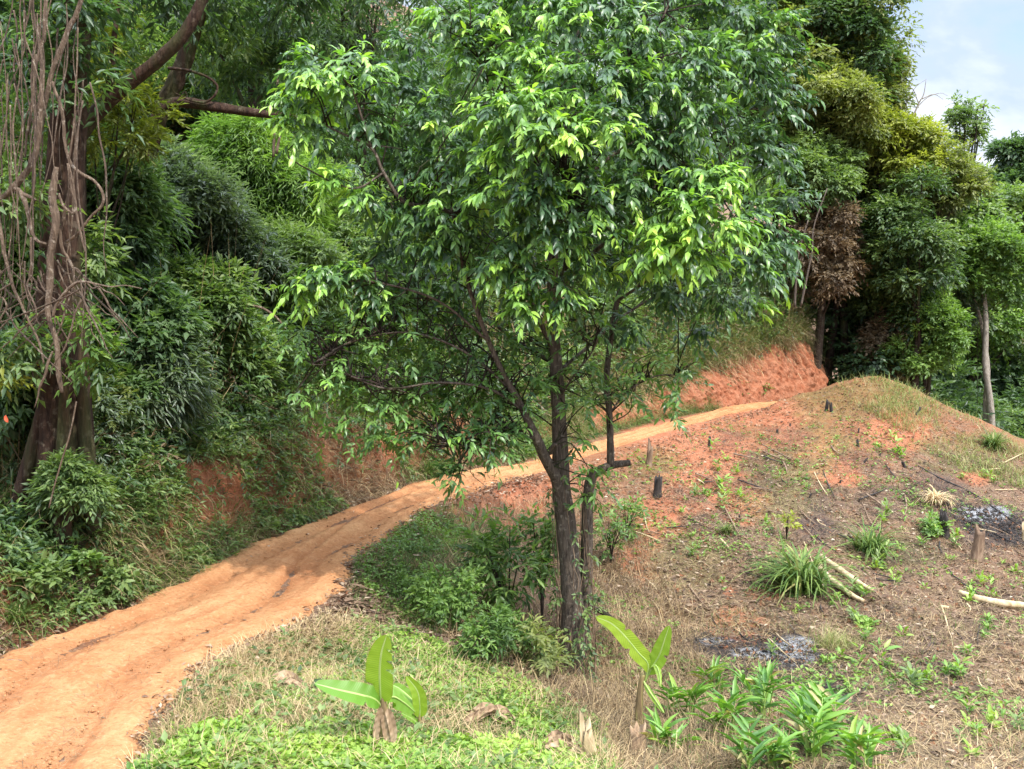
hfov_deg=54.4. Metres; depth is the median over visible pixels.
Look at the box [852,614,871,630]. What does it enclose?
seedling
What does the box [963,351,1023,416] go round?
shrub
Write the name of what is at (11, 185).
woody vine
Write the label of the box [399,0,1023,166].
sky
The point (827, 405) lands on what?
tree stump
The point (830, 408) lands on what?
tree stump
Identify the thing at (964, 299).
forest tree
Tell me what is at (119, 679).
track twigs
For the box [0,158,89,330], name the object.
thicket tree
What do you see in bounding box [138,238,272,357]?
thicket tree
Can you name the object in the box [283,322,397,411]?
shrub
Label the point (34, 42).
woody vine
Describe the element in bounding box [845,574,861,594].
seedling
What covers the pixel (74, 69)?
woody vine
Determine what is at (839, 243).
forest tree
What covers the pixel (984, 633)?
seedling
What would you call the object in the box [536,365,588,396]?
shrub
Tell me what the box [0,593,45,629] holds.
grass tuft
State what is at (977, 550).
tree stump
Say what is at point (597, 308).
thicket tree
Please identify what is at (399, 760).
ground cover
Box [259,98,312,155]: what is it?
shrub
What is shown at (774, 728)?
seedling
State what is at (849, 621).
soil crumbs
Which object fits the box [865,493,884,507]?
stick
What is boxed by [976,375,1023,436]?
shrub
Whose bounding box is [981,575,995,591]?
seedling
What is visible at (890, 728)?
seedling
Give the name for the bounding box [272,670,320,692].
dry husk
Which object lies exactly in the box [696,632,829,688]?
charcoal bits
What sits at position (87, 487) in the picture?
bush
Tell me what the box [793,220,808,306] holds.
thin stem
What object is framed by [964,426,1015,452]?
grass tuft
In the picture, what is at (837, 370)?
shrub
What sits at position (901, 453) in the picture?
seedling
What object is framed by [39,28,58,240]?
woody vine
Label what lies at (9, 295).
woody vine
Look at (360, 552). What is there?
edge crumbs
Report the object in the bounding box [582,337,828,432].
earth bank
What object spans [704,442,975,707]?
burnt straw
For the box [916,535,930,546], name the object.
seedling
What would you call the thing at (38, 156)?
woody vine
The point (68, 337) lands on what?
woody vine
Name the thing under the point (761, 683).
leafy plant
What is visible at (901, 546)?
seedling
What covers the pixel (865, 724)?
seedling
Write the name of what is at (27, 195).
woody vine
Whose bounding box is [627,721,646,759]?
banana stump
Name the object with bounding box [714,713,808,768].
leafy plant
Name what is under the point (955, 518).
burnt straw
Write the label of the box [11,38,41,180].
woody vine
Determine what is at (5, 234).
woody vine
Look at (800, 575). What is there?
grass tuft
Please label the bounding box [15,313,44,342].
woody vine
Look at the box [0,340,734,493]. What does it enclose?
bank undergrowth
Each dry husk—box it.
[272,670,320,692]
[464,702,518,726]
[541,729,580,754]
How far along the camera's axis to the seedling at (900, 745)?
8.21 m
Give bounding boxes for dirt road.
[0,401,776,768]
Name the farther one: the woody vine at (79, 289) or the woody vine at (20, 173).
the woody vine at (20, 173)
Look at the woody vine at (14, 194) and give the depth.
9.41 m
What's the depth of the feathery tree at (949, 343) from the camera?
33.41 m
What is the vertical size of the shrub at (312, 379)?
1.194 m
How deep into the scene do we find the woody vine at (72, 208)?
9.80 m
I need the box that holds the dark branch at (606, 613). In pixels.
[592,606,611,616]
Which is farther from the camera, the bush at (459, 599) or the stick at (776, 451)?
the stick at (776, 451)
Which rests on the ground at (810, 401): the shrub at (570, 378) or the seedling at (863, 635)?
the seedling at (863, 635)
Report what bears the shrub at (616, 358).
on the ground at (810, 401)
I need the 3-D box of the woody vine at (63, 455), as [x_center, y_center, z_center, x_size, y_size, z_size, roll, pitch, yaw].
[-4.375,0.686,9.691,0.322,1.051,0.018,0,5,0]
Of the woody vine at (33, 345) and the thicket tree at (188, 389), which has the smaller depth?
the woody vine at (33, 345)
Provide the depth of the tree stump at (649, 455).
21.44 m
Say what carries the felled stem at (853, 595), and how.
on the ground at (810, 401)
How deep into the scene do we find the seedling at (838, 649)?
12.57 m
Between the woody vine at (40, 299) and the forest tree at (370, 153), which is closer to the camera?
the woody vine at (40, 299)
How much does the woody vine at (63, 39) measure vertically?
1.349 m
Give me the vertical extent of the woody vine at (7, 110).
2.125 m
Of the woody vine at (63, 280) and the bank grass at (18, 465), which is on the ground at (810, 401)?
the bank grass at (18, 465)
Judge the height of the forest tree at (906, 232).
9.784 m
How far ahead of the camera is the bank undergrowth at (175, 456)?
12.18 m
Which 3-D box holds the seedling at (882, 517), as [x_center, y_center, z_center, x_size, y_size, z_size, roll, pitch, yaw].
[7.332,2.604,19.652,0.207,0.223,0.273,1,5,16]
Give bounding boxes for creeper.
[541,475,608,682]
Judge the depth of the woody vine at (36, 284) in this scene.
9.48 m
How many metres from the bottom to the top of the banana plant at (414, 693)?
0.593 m
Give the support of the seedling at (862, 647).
on the ground at (810, 401)
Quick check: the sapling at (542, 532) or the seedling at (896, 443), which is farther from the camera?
the seedling at (896, 443)
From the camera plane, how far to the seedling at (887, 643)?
12.18 m
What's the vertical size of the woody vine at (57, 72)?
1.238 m
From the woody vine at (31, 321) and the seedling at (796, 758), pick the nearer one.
the seedling at (796, 758)
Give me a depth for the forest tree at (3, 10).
18.64 m
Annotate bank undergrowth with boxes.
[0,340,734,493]
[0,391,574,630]
[18,325,803,485]
[454,287,815,410]
[492,295,811,401]
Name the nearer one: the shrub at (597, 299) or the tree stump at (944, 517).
the tree stump at (944, 517)
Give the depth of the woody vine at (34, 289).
9.68 m
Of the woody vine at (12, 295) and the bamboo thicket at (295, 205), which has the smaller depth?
the woody vine at (12, 295)
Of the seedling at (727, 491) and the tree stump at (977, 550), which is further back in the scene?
the seedling at (727, 491)
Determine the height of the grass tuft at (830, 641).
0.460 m
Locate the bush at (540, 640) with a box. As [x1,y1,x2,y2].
[503,609,580,677]
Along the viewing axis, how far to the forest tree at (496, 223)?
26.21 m
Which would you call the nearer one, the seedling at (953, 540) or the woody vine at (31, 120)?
the woody vine at (31, 120)
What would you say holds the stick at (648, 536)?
on the ground at (810, 401)
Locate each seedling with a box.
[684,539,698,554]
[688,485,700,495]
[714,477,727,484]
[715,492,727,505]
[717,473,733,490]
[720,483,731,494]
[737,486,746,497]
[759,513,771,525]
[765,637,779,655]
[766,721,788,742]
[767,742,797,764]
[781,752,801,765]
[819,653,834,663]
[828,591,843,600]
[832,646,850,657]
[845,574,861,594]
[845,603,863,622]
[847,642,866,658]
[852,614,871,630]
[856,630,871,639]
[857,721,882,736]
[858,583,876,598]
[859,617,871,628]
[860,616,880,626]
[862,624,874,634]
[869,559,883,568]
[869,639,900,668]
[871,548,886,567]
[872,442,885,448]
[873,637,883,651]
[875,497,893,514]
[877,539,895,559]
[878,511,887,520]
[880,657,894,666]
[887,726,906,737]
[888,436,904,452]
[888,725,901,740]
[889,569,900,581]
[893,727,916,756]
[894,624,914,636]
[895,540,905,550]
[895,724,906,738]
[897,447,906,454]
[899,660,927,691]
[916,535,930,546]
[918,663,933,677]
[937,659,960,675]
[948,531,961,546]
[948,653,973,676]
[948,663,967,680]
[951,527,964,536]
[953,726,966,743]
[956,641,975,655]
[958,698,982,713]
[960,584,982,594]
[960,710,978,729]
[962,738,983,757]
[963,591,978,602]
[965,721,985,733]
[970,725,988,738]
[975,570,987,583]
[979,621,998,630]
[980,611,996,623]
[980,629,991,637]
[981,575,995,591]
[981,704,1003,729]
[986,710,1005,727]
[990,698,1011,717]
[1007,563,1022,571]
[1007,709,1023,733]
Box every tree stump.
[646,437,652,466]
[653,474,662,498]
[824,398,828,411]
[829,402,832,411]
[939,508,950,539]
[969,523,984,562]
[1022,522,1023,540]
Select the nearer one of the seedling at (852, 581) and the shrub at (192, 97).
the seedling at (852, 581)
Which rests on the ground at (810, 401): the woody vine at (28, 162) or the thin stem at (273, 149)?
the thin stem at (273, 149)
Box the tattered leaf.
[757,664,777,691]
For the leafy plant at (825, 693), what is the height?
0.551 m
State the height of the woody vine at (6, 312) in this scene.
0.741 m
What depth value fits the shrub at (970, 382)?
40.79 m
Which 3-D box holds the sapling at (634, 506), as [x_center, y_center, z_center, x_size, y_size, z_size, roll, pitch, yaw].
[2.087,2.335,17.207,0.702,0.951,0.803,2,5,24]
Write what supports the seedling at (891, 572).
on the ground at (810, 401)
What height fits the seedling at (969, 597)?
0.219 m
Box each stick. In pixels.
[636,531,660,541]
[687,584,708,609]
[723,505,738,534]
[733,453,764,460]
[737,479,769,489]
[761,444,790,458]
[762,450,785,460]
[769,638,795,662]
[803,526,817,542]
[814,534,837,552]
[823,471,834,497]
[858,487,890,499]
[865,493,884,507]
[876,578,909,582]
[940,605,948,629]
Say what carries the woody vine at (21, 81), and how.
hanging from the buttressed tree at (51, 422)
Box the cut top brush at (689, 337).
[569,298,805,378]
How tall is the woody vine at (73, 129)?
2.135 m
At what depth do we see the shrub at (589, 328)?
27.17 m
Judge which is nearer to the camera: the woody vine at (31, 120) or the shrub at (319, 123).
the woody vine at (31, 120)
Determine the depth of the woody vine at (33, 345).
9.30 m
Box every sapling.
[0,539,73,609]
[47,542,109,587]
[89,554,142,601]
[442,502,559,626]
[510,502,580,626]
[593,509,633,562]
[610,491,652,540]
[772,510,802,538]
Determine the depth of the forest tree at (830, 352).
35.65 m
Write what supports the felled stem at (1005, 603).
on the ground at (810, 401)
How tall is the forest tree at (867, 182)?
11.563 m
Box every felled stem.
[818,566,864,601]
[819,554,873,591]
[958,590,1023,607]
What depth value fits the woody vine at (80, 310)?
9.80 m
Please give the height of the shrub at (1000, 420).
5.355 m
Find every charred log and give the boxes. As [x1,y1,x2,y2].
[918,465,1021,526]
[952,500,1021,545]
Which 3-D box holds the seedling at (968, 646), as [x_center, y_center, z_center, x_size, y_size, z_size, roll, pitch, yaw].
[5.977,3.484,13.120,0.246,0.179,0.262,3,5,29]
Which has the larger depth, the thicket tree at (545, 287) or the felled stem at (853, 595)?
the thicket tree at (545, 287)
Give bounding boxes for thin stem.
[272,69,279,156]
[275,109,281,153]
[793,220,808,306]
[800,188,827,305]
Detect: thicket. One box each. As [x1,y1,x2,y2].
[0,22,811,540]
[178,101,301,221]
[239,144,344,238]
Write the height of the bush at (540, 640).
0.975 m
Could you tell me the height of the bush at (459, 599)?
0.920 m
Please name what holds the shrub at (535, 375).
on the ground at (810, 401)
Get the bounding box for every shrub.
[0,369,142,464]
[1,42,52,157]
[2,369,157,472]
[97,95,189,129]
[118,68,186,142]
[127,29,242,133]
[138,115,193,143]
[200,334,248,385]
[247,289,327,386]
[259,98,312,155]
[266,73,347,154]
[273,97,347,150]
[276,295,353,372]
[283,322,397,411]
[287,361,326,396]
[323,204,448,358]
[330,295,386,345]
[333,72,350,157]
[376,5,472,79]
[390,318,490,394]
[414,56,463,105]
[442,333,501,398]
[473,291,543,347]
[475,323,570,367]
[485,362,512,401]
[505,355,550,408]
[525,257,633,361]
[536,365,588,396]
[560,308,592,344]
[560,320,577,354]
[573,305,622,360]
[585,345,630,380]
[613,251,717,323]
[658,276,702,317]
[671,319,707,348]
[822,339,858,383]
[890,370,961,409]
[932,369,995,421]
[945,366,976,411]
[949,362,1023,435]
[955,347,996,411]
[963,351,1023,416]
[968,399,1023,438]
[972,398,1014,433]
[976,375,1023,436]
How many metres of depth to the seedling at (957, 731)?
9.06 m
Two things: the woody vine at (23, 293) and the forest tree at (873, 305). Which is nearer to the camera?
the woody vine at (23, 293)
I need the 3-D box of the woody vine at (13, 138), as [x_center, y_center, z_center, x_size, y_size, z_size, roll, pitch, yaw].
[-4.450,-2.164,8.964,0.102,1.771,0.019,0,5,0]
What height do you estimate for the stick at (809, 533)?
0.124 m
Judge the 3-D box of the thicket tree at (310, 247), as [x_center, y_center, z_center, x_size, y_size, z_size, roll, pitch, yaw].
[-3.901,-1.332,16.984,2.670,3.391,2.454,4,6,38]
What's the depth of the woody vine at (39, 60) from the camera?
9.76 m
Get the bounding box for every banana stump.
[580,711,597,757]
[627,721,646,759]
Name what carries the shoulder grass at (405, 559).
on the ground at (810, 401)
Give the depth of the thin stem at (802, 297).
27.30 m
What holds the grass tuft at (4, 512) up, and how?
on the ground at (810, 401)
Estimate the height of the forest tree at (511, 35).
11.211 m
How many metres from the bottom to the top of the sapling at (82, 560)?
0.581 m
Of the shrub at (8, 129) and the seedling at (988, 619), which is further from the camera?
the shrub at (8, 129)
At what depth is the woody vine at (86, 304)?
9.73 m
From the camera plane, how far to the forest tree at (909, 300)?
34.38 m
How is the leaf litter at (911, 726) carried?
on the ground at (810, 401)
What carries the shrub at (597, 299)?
on the ground at (810, 401)
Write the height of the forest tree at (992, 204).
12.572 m
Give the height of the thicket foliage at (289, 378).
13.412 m
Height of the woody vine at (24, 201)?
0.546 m
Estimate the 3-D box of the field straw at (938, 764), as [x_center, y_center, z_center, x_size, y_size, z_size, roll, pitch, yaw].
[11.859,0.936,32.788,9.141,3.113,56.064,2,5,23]
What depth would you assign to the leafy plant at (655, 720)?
8.73 m
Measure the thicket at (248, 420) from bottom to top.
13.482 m
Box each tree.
[0,0,161,138]
[0,0,213,550]
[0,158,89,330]
[0,311,93,471]
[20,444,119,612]
[31,118,199,280]
[33,79,193,369]
[86,254,216,373]
[89,346,168,460]
[92,2,201,118]
[95,325,228,448]
[112,30,291,151]
[117,0,448,269]
[117,120,255,257]
[133,0,313,108]
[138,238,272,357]
[158,183,307,304]
[198,313,317,422]
[245,206,361,329]
[248,0,831,678]
[282,0,475,176]
[296,308,398,401]
[301,19,501,203]
[322,157,425,310]
[361,0,610,236]
[380,116,547,304]
[384,324,458,392]
[393,233,501,344]
[454,138,645,270]
[473,259,564,357]
[546,263,655,357]
[550,0,726,118]
[556,116,759,257]
[583,0,837,292]
[683,0,835,224]
[685,0,799,220]
[686,237,776,317]
[706,0,925,234]
[713,221,812,311]
[728,66,837,287]
[751,54,894,367]
[760,126,870,368]
[773,193,875,315]
[783,0,907,381]
[785,266,816,323]
[798,228,965,383]
[806,112,898,385]
[811,303,868,376]
[814,182,936,347]
[837,101,959,377]
[840,138,949,209]
[844,257,958,374]
[848,304,914,382]
[850,75,917,376]
[851,38,918,378]
[854,161,977,388]
[875,281,962,386]
[878,285,975,395]
[881,174,988,238]
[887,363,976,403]
[898,80,947,120]
[898,137,1003,394]
[922,222,976,388]
[930,249,997,392]
[941,89,1000,161]
[941,208,1023,425]
[945,168,1019,364]
[949,276,1004,379]
[957,277,1023,381]
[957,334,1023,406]
[975,160,995,181]
[981,129,1023,326]
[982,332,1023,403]
[988,177,1023,337]
[992,270,1023,362]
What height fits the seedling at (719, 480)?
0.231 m
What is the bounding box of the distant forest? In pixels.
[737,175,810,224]
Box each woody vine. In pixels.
[0,0,12,50]
[0,0,47,203]
[0,21,10,280]
[0,55,10,175]
[0,73,7,156]
[0,99,3,229]
[0,113,23,298]
[0,131,2,258]
[0,189,5,294]
[0,221,44,363]
[0,273,44,313]
[0,279,5,328]
[0,282,11,305]
[0,284,29,312]
[0,288,80,322]
[0,297,7,319]
[0,308,44,350]
[0,309,15,329]
[3,307,46,380]
[5,0,23,216]
[7,298,65,358]
[8,0,30,101]
[9,105,22,297]
[10,269,85,314]
[10,292,52,317]
[10,307,71,382]
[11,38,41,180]
[12,13,37,155]
[12,43,20,242]
[12,83,22,276]
[13,10,25,136]
[13,187,46,244]
[15,51,35,289]
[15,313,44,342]
[17,263,53,300]
[18,192,36,200]
[19,268,68,325]
[20,32,38,169]
[22,0,30,74]
[23,10,62,193]
[24,0,41,156]
[24,111,33,191]
[24,261,33,311]
[26,54,36,315]
[26,275,39,324]
[28,237,33,280]
[29,291,36,321]
[30,0,42,165]
[31,0,37,99]
[32,0,45,183]
[34,23,42,240]
[34,351,52,407]
[36,275,79,363]
[37,276,76,325]
[37,285,78,315]
[39,12,68,199]
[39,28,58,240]
[40,270,63,348]
[43,0,83,117]
[45,167,63,392]
[46,0,52,98]
[48,401,76,507]
[50,300,81,376]
[51,81,104,242]
[51,280,141,316]
[52,18,74,139]
[55,315,73,350]
[56,260,88,295]
[57,265,75,295]
[58,164,75,214]
[59,3,66,181]
[59,188,74,282]
[64,260,136,335]
[66,117,76,314]
[66,163,85,251]
[67,292,120,325]
[68,27,78,257]
[70,268,131,341]
[71,260,107,331]
[71,280,124,353]
[72,80,83,172]
[73,16,78,136]
[74,267,124,305]
[74,299,100,344]
[76,100,86,348]
[80,279,112,357]
[89,82,107,271]
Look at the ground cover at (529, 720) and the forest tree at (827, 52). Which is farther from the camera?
the forest tree at (827, 52)
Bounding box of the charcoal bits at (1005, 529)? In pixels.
[943,497,1023,544]
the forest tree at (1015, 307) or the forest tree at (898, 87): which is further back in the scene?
the forest tree at (1015, 307)
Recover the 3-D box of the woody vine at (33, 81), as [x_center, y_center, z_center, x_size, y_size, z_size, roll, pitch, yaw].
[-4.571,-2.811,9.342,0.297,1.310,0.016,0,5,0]
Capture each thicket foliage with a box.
[1,6,805,553]
[1,9,809,542]
[2,8,806,531]
[3,27,797,540]
[5,14,813,479]
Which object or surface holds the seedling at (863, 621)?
on the ground at (810, 401)
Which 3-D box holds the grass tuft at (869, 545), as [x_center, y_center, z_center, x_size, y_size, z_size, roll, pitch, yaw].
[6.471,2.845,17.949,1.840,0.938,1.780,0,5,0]
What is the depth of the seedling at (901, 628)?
13.62 m
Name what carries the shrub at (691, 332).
on the ground at (810, 401)
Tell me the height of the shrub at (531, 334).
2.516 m
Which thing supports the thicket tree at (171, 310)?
on the ground at (810, 401)
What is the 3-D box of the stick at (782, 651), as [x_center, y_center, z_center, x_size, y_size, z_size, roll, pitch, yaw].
[3.495,3.446,12.883,0.028,0.068,1.062,0,5,-3]
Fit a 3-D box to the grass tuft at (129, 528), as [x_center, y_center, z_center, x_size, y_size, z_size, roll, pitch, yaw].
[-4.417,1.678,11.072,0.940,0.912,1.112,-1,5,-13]
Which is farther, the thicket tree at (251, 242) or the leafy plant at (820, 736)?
the thicket tree at (251, 242)
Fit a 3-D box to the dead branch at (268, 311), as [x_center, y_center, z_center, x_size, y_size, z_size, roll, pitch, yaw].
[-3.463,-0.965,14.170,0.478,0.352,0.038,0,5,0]
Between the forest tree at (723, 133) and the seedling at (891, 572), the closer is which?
the seedling at (891, 572)
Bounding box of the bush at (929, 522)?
[916,509,954,536]
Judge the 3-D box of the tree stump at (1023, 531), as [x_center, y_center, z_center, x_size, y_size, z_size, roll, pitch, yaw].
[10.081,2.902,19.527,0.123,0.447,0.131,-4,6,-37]
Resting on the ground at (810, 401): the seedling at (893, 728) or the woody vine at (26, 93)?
the seedling at (893, 728)
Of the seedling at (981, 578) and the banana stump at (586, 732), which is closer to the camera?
the banana stump at (586, 732)
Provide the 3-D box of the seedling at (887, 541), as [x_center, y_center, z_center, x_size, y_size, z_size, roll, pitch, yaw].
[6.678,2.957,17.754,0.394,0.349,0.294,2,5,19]
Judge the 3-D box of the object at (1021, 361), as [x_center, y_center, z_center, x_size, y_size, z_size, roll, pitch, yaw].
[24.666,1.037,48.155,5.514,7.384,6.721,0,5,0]
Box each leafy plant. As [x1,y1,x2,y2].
[641,706,704,754]
[650,673,716,719]
[685,674,766,735]
[688,654,732,691]
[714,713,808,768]
[726,658,799,720]
[772,680,856,763]
[782,680,840,713]
[793,679,857,730]
[830,714,900,768]
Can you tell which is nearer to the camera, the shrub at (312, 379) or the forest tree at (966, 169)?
the shrub at (312, 379)
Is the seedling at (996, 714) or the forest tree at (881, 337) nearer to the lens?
the seedling at (996, 714)
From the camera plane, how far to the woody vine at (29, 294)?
9.08 m
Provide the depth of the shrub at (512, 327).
25.01 m
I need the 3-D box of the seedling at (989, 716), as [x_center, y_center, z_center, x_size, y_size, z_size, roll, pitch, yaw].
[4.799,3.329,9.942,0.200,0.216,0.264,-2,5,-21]
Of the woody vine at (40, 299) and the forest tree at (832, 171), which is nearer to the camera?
the woody vine at (40, 299)
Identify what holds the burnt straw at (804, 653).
on the ground at (810, 401)
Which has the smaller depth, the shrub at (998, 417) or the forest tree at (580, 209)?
the forest tree at (580, 209)
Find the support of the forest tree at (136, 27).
on the ground at (810, 401)
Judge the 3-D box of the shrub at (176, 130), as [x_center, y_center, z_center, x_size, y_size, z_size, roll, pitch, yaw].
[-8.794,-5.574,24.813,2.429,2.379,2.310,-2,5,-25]
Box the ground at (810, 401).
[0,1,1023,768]
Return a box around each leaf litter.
[0,397,788,768]
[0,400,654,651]
[137,617,544,758]
[282,565,624,708]
[562,376,1023,768]
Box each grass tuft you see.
[0,495,64,542]
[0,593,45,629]
[100,506,155,560]
[112,483,182,538]
[129,543,194,588]
[183,546,214,571]
[311,621,344,647]
[413,457,447,482]
[714,520,734,534]
[730,528,866,608]
[747,542,817,591]
[803,617,866,655]
[818,513,923,566]
[916,484,957,508]
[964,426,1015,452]
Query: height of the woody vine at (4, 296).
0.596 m
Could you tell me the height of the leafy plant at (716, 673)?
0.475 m
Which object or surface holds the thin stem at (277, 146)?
attached to the thin stem at (273, 149)
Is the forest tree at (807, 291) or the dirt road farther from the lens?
the forest tree at (807, 291)
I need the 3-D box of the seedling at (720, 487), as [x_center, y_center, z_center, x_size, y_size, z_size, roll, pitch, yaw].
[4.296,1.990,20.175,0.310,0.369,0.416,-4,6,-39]
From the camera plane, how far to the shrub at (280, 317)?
16.09 m
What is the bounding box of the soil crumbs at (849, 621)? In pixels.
[572,378,1023,768]
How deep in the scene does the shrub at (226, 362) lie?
14.36 m
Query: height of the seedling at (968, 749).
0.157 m
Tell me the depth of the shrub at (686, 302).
31.90 m
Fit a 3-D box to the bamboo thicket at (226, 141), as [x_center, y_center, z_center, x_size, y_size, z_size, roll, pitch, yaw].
[-4.902,-2.537,17.782,2.724,4.947,2.507,0,5,0]
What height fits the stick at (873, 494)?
0.136 m
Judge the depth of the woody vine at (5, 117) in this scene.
9.42 m
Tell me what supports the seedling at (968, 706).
on the ground at (810, 401)
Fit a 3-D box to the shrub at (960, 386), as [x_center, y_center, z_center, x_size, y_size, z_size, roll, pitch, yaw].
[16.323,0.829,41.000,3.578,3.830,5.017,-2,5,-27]
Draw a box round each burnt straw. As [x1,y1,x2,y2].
[676,623,869,708]
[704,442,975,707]
[896,465,1023,548]
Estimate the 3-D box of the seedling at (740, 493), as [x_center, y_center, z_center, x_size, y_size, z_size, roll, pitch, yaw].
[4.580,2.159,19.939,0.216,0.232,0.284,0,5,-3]
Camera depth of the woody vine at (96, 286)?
9.85 m
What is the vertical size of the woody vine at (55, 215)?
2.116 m
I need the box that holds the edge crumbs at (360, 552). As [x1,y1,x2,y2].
[0,396,792,760]
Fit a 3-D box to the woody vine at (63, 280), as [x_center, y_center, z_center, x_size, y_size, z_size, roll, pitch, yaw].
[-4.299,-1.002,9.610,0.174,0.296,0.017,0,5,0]
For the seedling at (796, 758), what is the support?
on the ground at (810, 401)
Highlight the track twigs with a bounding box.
[0,479,472,768]
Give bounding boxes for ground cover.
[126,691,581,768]
[152,621,621,768]
[352,509,498,625]
[599,376,1023,768]
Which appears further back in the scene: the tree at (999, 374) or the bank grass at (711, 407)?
the tree at (999, 374)
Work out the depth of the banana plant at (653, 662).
9.21 m
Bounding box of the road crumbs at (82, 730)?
[0,482,473,768]
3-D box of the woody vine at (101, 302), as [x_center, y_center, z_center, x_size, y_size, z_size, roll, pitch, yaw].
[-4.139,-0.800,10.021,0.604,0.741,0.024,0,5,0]
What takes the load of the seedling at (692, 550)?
on the ground at (810, 401)
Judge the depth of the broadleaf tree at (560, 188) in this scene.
10.59 m
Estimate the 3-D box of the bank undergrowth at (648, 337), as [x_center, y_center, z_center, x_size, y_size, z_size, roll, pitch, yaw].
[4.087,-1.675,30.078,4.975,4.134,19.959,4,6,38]
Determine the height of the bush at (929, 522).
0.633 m
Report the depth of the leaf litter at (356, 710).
8.24 m
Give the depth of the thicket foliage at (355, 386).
22.48 m
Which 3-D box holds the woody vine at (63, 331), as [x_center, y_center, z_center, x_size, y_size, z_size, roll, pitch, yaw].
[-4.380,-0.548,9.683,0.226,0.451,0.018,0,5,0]
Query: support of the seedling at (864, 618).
on the ground at (810, 401)
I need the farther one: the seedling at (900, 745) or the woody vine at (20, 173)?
the woody vine at (20, 173)
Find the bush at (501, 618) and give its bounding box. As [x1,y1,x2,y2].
[445,602,546,668]
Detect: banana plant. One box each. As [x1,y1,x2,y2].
[314,635,414,742]
[393,676,426,729]
[596,615,671,725]
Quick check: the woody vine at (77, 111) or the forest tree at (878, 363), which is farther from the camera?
the forest tree at (878, 363)
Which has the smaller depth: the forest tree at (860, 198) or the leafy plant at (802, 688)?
the leafy plant at (802, 688)
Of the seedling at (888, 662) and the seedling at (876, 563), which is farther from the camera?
the seedling at (876, 563)
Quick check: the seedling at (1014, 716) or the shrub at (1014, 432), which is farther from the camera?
the shrub at (1014, 432)
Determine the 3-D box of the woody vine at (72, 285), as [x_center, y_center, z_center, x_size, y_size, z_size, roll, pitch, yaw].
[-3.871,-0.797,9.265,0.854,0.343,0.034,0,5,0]
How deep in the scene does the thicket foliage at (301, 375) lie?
15.68 m
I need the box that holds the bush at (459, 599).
[403,556,491,630]
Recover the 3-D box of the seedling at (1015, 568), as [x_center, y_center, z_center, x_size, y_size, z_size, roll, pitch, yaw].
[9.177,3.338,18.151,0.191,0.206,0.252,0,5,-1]
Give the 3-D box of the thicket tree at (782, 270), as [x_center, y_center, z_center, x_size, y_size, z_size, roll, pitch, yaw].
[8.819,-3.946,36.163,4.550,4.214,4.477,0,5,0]
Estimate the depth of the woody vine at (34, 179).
9.16 m
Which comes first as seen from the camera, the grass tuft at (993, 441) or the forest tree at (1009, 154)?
the grass tuft at (993, 441)
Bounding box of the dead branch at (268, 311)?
[252,304,284,328]
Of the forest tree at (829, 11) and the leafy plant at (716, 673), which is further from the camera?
the forest tree at (829, 11)
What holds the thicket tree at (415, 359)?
on the ground at (810, 401)
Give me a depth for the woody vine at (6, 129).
9.55 m
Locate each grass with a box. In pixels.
[0,310,792,523]
[0,378,708,653]
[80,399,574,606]
[111,600,644,768]
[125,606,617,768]
[346,498,519,633]
[526,354,724,447]
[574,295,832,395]
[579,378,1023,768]
[836,372,1023,488]
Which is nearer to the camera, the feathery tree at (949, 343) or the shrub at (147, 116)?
the shrub at (147, 116)
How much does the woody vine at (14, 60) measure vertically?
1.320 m
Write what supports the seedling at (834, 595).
on the ground at (810, 401)
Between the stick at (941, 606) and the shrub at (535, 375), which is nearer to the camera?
the stick at (941, 606)
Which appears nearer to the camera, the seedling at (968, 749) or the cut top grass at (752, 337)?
the seedling at (968, 749)
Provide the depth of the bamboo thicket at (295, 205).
17.33 m
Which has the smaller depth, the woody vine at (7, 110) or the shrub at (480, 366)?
the woody vine at (7, 110)
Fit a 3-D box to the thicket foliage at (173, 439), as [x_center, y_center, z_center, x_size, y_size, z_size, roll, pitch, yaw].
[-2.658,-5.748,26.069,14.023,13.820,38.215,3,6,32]
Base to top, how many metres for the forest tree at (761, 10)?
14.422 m
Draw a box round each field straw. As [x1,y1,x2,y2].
[554,379,1023,768]
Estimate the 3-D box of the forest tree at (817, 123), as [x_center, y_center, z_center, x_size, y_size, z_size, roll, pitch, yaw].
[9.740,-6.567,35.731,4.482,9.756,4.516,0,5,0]
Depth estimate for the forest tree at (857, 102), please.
33.03 m
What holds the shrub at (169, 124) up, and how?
on the ground at (810, 401)
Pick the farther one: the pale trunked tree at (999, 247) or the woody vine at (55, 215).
the pale trunked tree at (999, 247)
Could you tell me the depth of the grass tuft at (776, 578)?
15.98 m
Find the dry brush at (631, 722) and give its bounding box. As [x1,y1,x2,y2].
[393,477,771,768]
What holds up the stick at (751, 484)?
on the ground at (810, 401)

